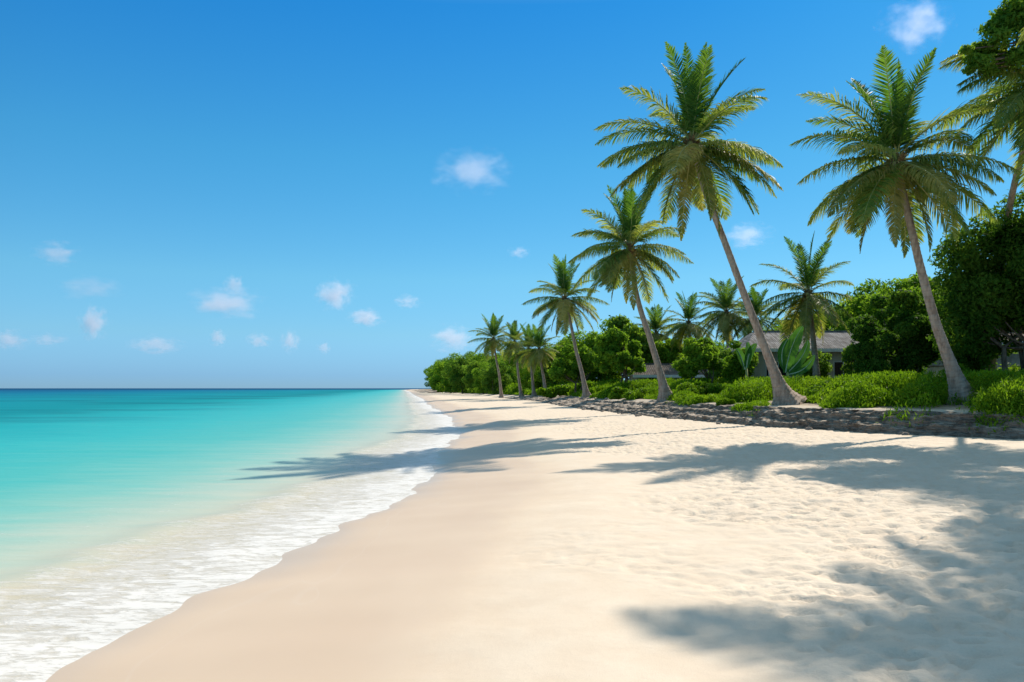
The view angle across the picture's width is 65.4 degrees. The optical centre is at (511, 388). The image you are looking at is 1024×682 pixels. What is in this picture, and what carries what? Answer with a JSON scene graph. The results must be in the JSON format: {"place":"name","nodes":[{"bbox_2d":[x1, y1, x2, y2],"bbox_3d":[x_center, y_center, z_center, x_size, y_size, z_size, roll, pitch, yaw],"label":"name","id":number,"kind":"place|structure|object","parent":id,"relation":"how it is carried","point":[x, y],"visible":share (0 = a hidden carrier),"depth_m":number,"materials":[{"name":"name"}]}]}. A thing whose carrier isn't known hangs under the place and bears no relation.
{"place":"outdoors","nodes":[
{"label":"outdoors","id":0,"kind":"place"},
{"bbox_2d":[0,388,463,681],"bbox_3d":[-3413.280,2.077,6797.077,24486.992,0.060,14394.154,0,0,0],"label":"sea","id":1,"kind":"structure","parent":0,"point":[123,511],"depth_m":16.57,"materials":[{"name":"liquid"}]},
{"bbox_2d":[0,0,1023,387],"label":"sky","id":2,"kind":"structure","parent":0,"point":[194,193],"materials":[{"name":"blue"}]},
{"bbox_2d":[45,389,1023,681],"bbox_3d":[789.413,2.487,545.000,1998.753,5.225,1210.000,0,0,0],"label":"sand","id":3,"kind":"structure","parent":0,"point":[521,541],"depth_m":7.86,"materials":[{"name":"beige sand"}]},
{"bbox_2d":[412,390,442,392],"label":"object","id":4,"kind":"object","parent":3,"relation":"on","point":[423,391],"visible":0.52,"depth_m":369.29,"materials":[{"name":"beige sand"}]},
{"bbox_2d":[424,365,432,386],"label":"leafy tree","id":5,"kind":"object","parent":3,"relation":"on","point":[428,384],"visible":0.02,"depth_m":410.81,"materials":[{"name":"green plant"}]},
{"bbox_2d":[426,372,436,391],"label":"leafy tree","id":6,"kind":"object","parent":3,"relation":"on","point":[433,389],"visible":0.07,"depth_m":331.20,"materials":[{"name":"green plant"}]},
{"bbox_2d":[423,359,441,380],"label":"leafy tree","id":7,"kind":"object","parent":3,"relation":"on","point":[428,371],"visible":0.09,"depth_m":370.63,"materials":[{"name":"green plant"}]},
{"bbox_2d":[428,356,450,391],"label":"leafy tree","id":8,"kind":"object","parent":3,"relation":"on","point":[445,359],"visible":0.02,"depth_m":299.79,"materials":[{"name":"green plant"}]},
{"bbox_2d":[428,360,451,392],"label":"leafy tree","id":9,"kind":"object","parent":3,"relation":"on","point":[435,380],"visible":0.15,"depth_m":268.02,"materials":[{"name":"green plant"}]},
{"bbox_2d":[431,352,464,392],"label":"leafy tree","id":10,"kind":"object","parent":3,"relation":"on","point":[438,368],"visible":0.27,"depth_m":244.58,"materials":[{"name":"green plant"}]},
{"bbox_2d":[441,354,476,393],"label":"leafy tree","id":11,"kind":"object","parent":3,"relation":"on","point":[456,376],"visible":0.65,"depth_m":215.76,"materials":[{"name":"green plant"}]},
{"bbox_2d":[465,351,475,356],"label":"leafy tree","id":12,"kind":"object","parent":3,"relation":"on","point":[470,352],"depth_m":411.22,"materials":[{"name":"green plant"}]},
{"bbox_2d":[461,359,486,393],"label":"leafy tree","id":13,"kind":"object","parent":3,"relation":"on","point":[468,380],"visible":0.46,"depth_m":201.09,"materials":[{"name":"green plant"}]},
{"bbox_2d":[466,355,491,361],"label":"leafy tree","id":14,"kind":"object","parent":3,"relation":"on","point":[477,359],"visible":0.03,"depth_m":301.56,"materials":[{"name":"green plant"}]},
{"bbox_2d":[475,352,483,361],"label":"leafy tree","id":15,"kind":"object","parent":3,"relation":"on","point":[480,356],"visible":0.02,"depth_m":268.67,"materials":[{"name":"green plant"}]},
{"bbox_2d":[471,362,488,393],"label":"leafy tree","id":16,"kind":"object","parent":3,"relation":"on","point":[477,376],"visible":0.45,"depth_m":181.80,"materials":[{"name":"green plant"}]},
{"bbox_2d":[467,313,510,397],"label":"palm tree","id":17,"kind":"object","parent":3,"relation":"on","point":[492,344],"visible":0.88,"depth_m":130.81,"materials":[{"name":"green plant"}]},
{"bbox_2d":[478,360,511,394],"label":"leafy tree","id":18,"kind":"object","parent":3,"relation":"on","point":[490,380],"visible":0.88,"depth_m":166.93,"materials":[{"name":"green plant"}]},
{"bbox_2d":[480,352,511,367],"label":"leafy tree","id":19,"kind":"object","parent":3,"relation":"on","point":[491,360],"visible":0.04,"depth_m":243.30,"materials":[{"name":"green plant"}]},
{"bbox_2d":[488,356,511,381],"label":"leafy tree","id":20,"kind":"object","parent":3,"relation":"on","point":[493,361],"visible":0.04,"depth_m":218.13,"materials":[{"name":"green plant"}]},
{"bbox_2d":[497,352,519,382],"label":"leafy tree","id":21,"kind":"object","parent":3,"relation":"on","point":[510,372],"visible":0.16,"depth_m":194.59,"materials":[{"name":"green plant"}]},
{"bbox_2d":[495,320,526,396],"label":"palm tree","id":22,"kind":"object","parent":3,"relation":"on","point":[513,329],"visible":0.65,"depth_m":126.92,"materials":[{"name":"green plant"}]},
{"bbox_2d":[512,360,537,388],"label":"leafy tree","id":23,"kind":"object","parent":3,"relation":"on","point":[525,377],"visible":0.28,"depth_m":140.69,"materials":[{"name":"green plant"}]},
{"bbox_2d":[514,362,536,385],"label":"leafy tree","id":24,"kind":"object","parent":3,"relation":"on","point":[522,371],"visible":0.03,"depth_m":154.09,"materials":[{"name":"green plant"}]},
{"bbox_2d":[503,324,548,396],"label":"palm tree","id":25,"kind":"object","parent":3,"relation":"on","point":[527,332],"visible":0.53,"depth_m":116.83,"materials":[{"name":"green plant"}]},
{"bbox_2d":[528,363,548,389],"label":"leafy tree","id":26,"kind":"object","parent":3,"relation":"on","point":[537,384],"visible":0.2,"depth_m":128.70,"materials":[{"name":"green plant"}]},
{"bbox_2d":[517,324,562,388],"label":"palm tree","id":27,"kind":"object","parent":3,"relation":"on","point":[539,352],"visible":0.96,"depth_m":110.64,"materials":[{"name":"green plant"}]},
{"bbox_2d":[537,340,571,385],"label":"leafy tree","id":28,"kind":"object","parent":3,"relation":"on","point":[550,380],"visible":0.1,"depth_m":123.94,"materials":[{"name":"green plant"}]},
{"bbox_2d":[521,254,609,397],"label":"palm tree","id":29,"kind":"object","parent":3,"relation":"on","point":[564,306],"visible":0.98,"depth_m":78.92,"materials":[{"name":"green plant"}]},
{"bbox_2d":[546,344,599,391],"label":"leafy tree","id":30,"kind":"object","parent":3,"relation":"on","point":[563,370],"visible":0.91,"depth_m":91.06,"materials":[{"name":"green plant"}]},
{"bbox_2d":[561,360,592,382],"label":"leafy tree","id":31,"kind":"object","parent":3,"relation":"on","point":[585,377],"visible":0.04,"depth_m":115.92,"materials":[{"name":"green plant"}]},
{"bbox_2d":[553,329,617,383],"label":"leafy tree","id":32,"kind":"object","parent":3,"relation":"on","point":[588,340],"visible":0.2,"depth_m":118.71,"materials":[{"name":"green plant"}]},
{"bbox_2d":[581,319,628,379],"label":"leafy tree","id":33,"kind":"object","parent":3,"relation":"on","point":[618,373],"visible":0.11,"depth_m":123.43,"materials":[{"name":"green plant"}]},
{"bbox_2d":[591,325,646,381],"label":"leafy tree","id":34,"kind":"object","parent":3,"relation":"on","point":[615,354],"visible":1,"depth_m":71.05,"materials":[{"name":"green plant"}]},
{"bbox_2d":[593,314,652,381],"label":"leafy tree","id":35,"kind":"object","parent":3,"relation":"on","point":[634,331],"visible":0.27,"depth_m":94.42,"materials":[{"name":"green plant"}]},
{"bbox_2d":[608,386,646,399],"bbox_3d":[9.073,0.325,60.117,3.728,1.035,2.621,0,0,0],"label":"bush","id":36,"kind":"object","parent":3,"relation":"on","point":[617,392],"visible":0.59,"depth_m":59.88,"materials":[{"name":"green plant"}]},
{"bbox_2d":[567,182,693,402],"bbox_3d":[7.609,-6.059,51.479,8.146,14.346,7.901,0,0,0],"label":"palm tree","id":37,"kind":"object","parent":3,"relation":"on","point":[624,263],"visible":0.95,"depth_m":50.70,"materials":[{"name":"green plant"}]},
{"bbox_2d":[635,304,674,342],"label":"palm tree","id":38,"kind":"object","parent":3,"relation":"on","point":[655,314],"visible":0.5,"depth_m":99.54,"materials":[{"name":"green plant"}]},
{"bbox_2d":[642,338,686,362],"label":"leafy tree","id":39,"kind":"object","parent":3,"relation":"on","point":[665,354],"visible":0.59,"depth_m":94.10,"materials":[{"name":"green plant"}]},
{"bbox_2d":[627,363,707,380],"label":"house","id":40,"kind":"structure","parent":3,"relation":"on","point":[649,373],"depth_m":76.07,"materials":[{"name":"white paint"}]},
{"bbox_2d":[659,291,714,351],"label":"palm tree","id":41,"kind":"object","parent":3,"relation":"on","point":[686,329],"visible":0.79,"depth_m":91.77,"materials":[{"name":"green plant"}]},
{"bbox_2d":[675,380,722,394],"bbox_3d":[13.379,0.030,49.610,6.425,1.155,3.111,0,0,8],"label":"bush","id":42,"kind":"object","parent":3,"relation":"on","point":[700,387],"visible":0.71,"depth_m":49.61,"materials":[{"name":"green plant"}]},
{"bbox_2d":[670,337,728,382],"bbox_3d":[13.630,-1.528,58.019,4.074,4.485,4.756,0,0,0],"label":"leafy tree","id":43,"kind":"object","parent":3,"relation":"on","point":[701,354],"visible":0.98,"depth_m":57.18,"materials":[{"name":"green plant"}]},
{"bbox_2d":[593,41,806,404],"bbox_3d":[8.108,-7.048,35.890,8.361,16.621,7.873,0,0,36],"label":"palm tree","id":44,"kind":"object","parent":3,"relation":"on","point":[690,158],"visible":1,"depth_m":35.47,"materials":[{"name":"green plant"}]},
{"bbox_2d":[712,340,725,350],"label":"leafy tree","id":45,"kind":"object","parent":3,"relation":"on","point":[719,345],"visible":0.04,"depth_m":110.76,"materials":[{"name":"green plant"}]},
{"bbox_2d":[705,348,733,378],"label":"leafy tree","id":46,"kind":"object","parent":3,"relation":"on","point":[723,353],"visible":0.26,"depth_m":65.01,"materials":[{"name":"green plant"}]},
{"bbox_2d":[693,276,759,347],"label":"palm tree","id":47,"kind":"object","parent":3,"relation":"on","point":[725,319],"visible":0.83,"depth_m":83.62,"materials":[{"name":"green plant"}]},
{"bbox_2d":[452,367,1023,434],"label":"growth","id":48,"kind":"object","parent":3,"relation":"on","point":[997,391],"visible":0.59,"depth_m":33.03,"materials":[{"name":"green plant"}]},
{"bbox_2d":[721,340,759,381],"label":"leafy tree","id":49,"kind":"object","parent":3,"relation":"on","point":[733,369],"visible":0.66,"depth_m":59.09,"materials":[{"name":"green plant"}]},
{"bbox_2d":[736,342,756,378],"bbox_3d":[16.765,-1.346,57.000,1.551,3.914,0.266,0,0,0],"label":"banana plant","id":50,"kind":"object","parent":3,"relation":"on","point":[745,359],"visible":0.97,"depth_m":56.96,"materials":[{"name":"green plant"}]},
{"bbox_2d":[726,287,785,340],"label":"palm tree","id":51,"kind":"object","parent":3,"relation":"on","point":[756,300],"visible":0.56,"depth_m":81.65,"materials":[{"name":"green plant"}]},
{"bbox_2d":[504,395,1023,439],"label":"rock bank","id":52,"kind":"object","parent":3,"relation":"on","point":[949,423],"visible":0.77,"depth_m":30.99,"materials":[{"name":"grey stone"}]},
{"bbox_2d":[536,384,572,397],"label":"bush","id":53,"kind":"object","parent":52,"relation":"on","point":[553,392],"visible":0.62,"depth_m":97.37,"materials":[{"name":"green plant"}]},
{"bbox_2d":[716,397,735,405],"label":"bush","id":54,"kind":"object","parent":52,"relation":"on","point":[724,401],"visible":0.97,"depth_m":40.32,"materials":[{"name":"green plant"}]},
{"bbox_2d":[763,318,785,330],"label":"leafy tree","id":55,"kind":"object","parent":3,"relation":"on","point":[775,323],"visible":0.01,"depth_m":106.30,"materials":[{"name":"green plant"}]},
{"bbox_2d":[724,331,858,380],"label":"house","id":56,"kind":"structure","parent":3,"relation":"on","point":[834,343],"depth_m":61.07,"materials":[{"name":"paint"}]},
{"bbox_2d":[765,361,785,377],"bbox_3d":[20.387,-1.420,61.015,2.100,1.300,0.190,0,0,0],"label":"window","id":57,"kind":"structure","parent":56,"relation":"in","point":[779,367],"depth_m":61.07,"materials":[{"name":"black glass"}]},
{"bbox_2d":[833,361,845,377],"bbox_3d":[25.387,-1.420,61.015,1.700,1.300,0.190,0,0,0],"label":"window","id":58,"kind":"structure","parent":56,"relation":"in","point":[837,364],"depth_m":61.07,"materials":[{"name":"black glass"}]},
{"bbox_2d":[772,314,813,330],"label":"leafy tree","id":59,"kind":"object","parent":3,"relation":"on","point":[775,329],"depth_m":99.31,"materials":[{"name":"green plant"}]},
{"bbox_2d":[777,326,814,377],"bbox_3d":[17.863,-1.637,49.944,2.311,4.499,1.046,0,0,-9],"label":"banana plant","id":60,"kind":"object","parent":3,"relation":"on","point":[788,361],"visible":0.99,"depth_m":49.95,"materials":[{"name":"green plant"}]},
{"bbox_2d":[750,231,853,378],"bbox_3d":[21.020,-5.350,56.412,7.398,11.712,6.526,0,0,-31],"label":"palm tree","id":61,"kind":"object","parent":3,"relation":"on","point":[806,302],"visible":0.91,"depth_m":55.84,"materials":[{"name":"green plant"}]},
{"bbox_2d":[799,349,832,380],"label":"leafy tree","id":62,"kind":"object","parent":3,"relation":"on","point":[825,367],"visible":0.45,"depth_m":57.27,"materials":[{"name":"green plant"}]},
{"bbox_2d":[803,379,832,396],"bbox_3d":[15.357,0.036,38.103,2.572,1.018,2.816,0,0,40],"label":"bush","id":63,"kind":"object","parent":3,"relation":"on","point":[812,389],"visible":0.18,"depth_m":37.92,"materials":[{"name":"green plant"}]},
{"bbox_2d":[805,305,839,330],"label":"leafy tree","id":64,"kind":"object","parent":3,"relation":"on","point":[825,323],"visible":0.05,"depth_m":93.59,"materials":[{"name":"green plant"}]},
{"bbox_2d":[823,317,854,330],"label":"leafy tree","id":65,"kind":"object","parent":3,"relation":"on","point":[833,325],"depth_m":91.57,"materials":[{"name":"green plant"}]},
{"bbox_2d":[841,343,859,377],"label":"leafy tree","id":66,"kind":"object","parent":3,"relation":"on","point":[848,367],"visible":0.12,"depth_m":53.91,"materials":[{"name":"green plant"}]},
{"bbox_2d":[828,278,887,330],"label":"leafy tree","id":67,"kind":"object","parent":3,"relation":"on","point":[867,289],"visible":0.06,"depth_m":80.66,"materials":[{"name":"green plant"}]},
{"bbox_2d":[842,289,944,374],"bbox_3d":[19.127,-2.156,39.824,4.955,5.615,4.432,0,0,0],"label":"leafy tree","id":68,"kind":"object","parent":3,"relation":"on","point":[909,347],"visible":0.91,"depth_m":39.29,"materials":[{"name":"green plant"}]},
{"bbox_2d":[843,270,951,334],"bbox_3d":[25.959,-3.639,51.593,7.891,8.138,6.984,0,0,0],"label":"leafy tree","id":69,"kind":"object","parent":3,"relation":"on","point":[860,304],"visible":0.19,"depth_m":51.13,"materials":[{"name":"green plant"}]},
{"bbox_2d":[790,45,1021,404],"bbox_3d":[13.806,-5.529,28.676,7.258,13.127,6.484,0,0,-35],"label":"palm tree","id":70,"kind":"object","parent":3,"relation":"on","point":[896,177],"visible":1,"depth_m":28.72,"materials":[{"name":"green plant"}]},
{"bbox_2d":[923,366,943,377],"bbox_3d":[22.666,-0.360,43.070,2.897,1.720,0.200,0,0,0],"label":"fence","id":71,"kind":"object","parent":3,"relation":"on","point":[937,368],"visible":0.12,"depth_m":43.00,"materials":[{"name":"paint"}]},
{"bbox_2d":[930,363,980,379],"bbox_3d":[21.374,-0.379,37.152,3.233,1.590,2.951,0,0,38],"label":"bush","id":72,"kind":"object","parent":3,"relation":"on","point":[962,367],"visible":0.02,"depth_m":36.62,"materials":[{"name":"green plant"}]},
{"bbox_2d":[929,324,995,371],"bbox_3d":[21.708,-1.538,38.405,3.217,4.259,2.702,0,0,0],"label":"leafy tree","id":73,"kind":"object","parent":3,"relation":"on","point":[973,363],"visible":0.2,"depth_m":37.60,"materials":[{"name":"green plant"}]},
{"bbox_2d":[943,373,985,388],"bbox_3d":[18.661,-0.072,30.335,4.021,1.104,2.570,0,0,0],"label":"bush","id":74,"kind":"object","parent":3,"relation":"on","point":[970,379],"visible":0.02,"depth_m":30.01,"materials":[{"name":"green plant"}]},
{"bbox_2d":[926,190,1023,370],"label":"leafy tree","id":75,"kind":"object","parent":3,"relation":"on","point":[984,297],"visible":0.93,"depth_m":35.25,"materials":[{"name":"green plant"}]},
{"bbox_2d":[927,332,1023,374],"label":"house","id":76,"kind":"structure","parent":3,"relation":"on","point":[1013,358],"depth_m":50.00,"materials":[{"name":"white paint"}]},
{"bbox_2d":[935,47,1023,370],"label":"palm tree","id":77,"kind":"object","parent":3,"relation":"on","point":[1010,101],"visible":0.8,"depth_m":30.01,"materials":[{"name":"green plant"}]},
{"bbox_2d":[958,0,1023,77],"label":"leafy tree","id":78,"kind":"object","parent":3,"relation":"on","point":[1005,22],"visible":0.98,"depth_m":28.04,"materials":[{"name":"green plant"}]},
{"bbox_2d":[989,363,1020,373],"bbox_3d":[23.924,-0.462,37.792,3.086,1.642,4.095,0,0,-27],"label":"bush","id":79,"kind":"object","parent":3,"relation":"on","point":[1015,367],"visible":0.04,"depth_m":37.52,"materials":[{"name":"green plant"}]},
{"bbox_2d":[1016,28,1023,46],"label":"palm tree","id":80,"kind":"object","parent":3,"relation":"on","point":[1021,37],"visible":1,"depth_m":18.50,"materials":[{"name":"green plant"}]}
]}

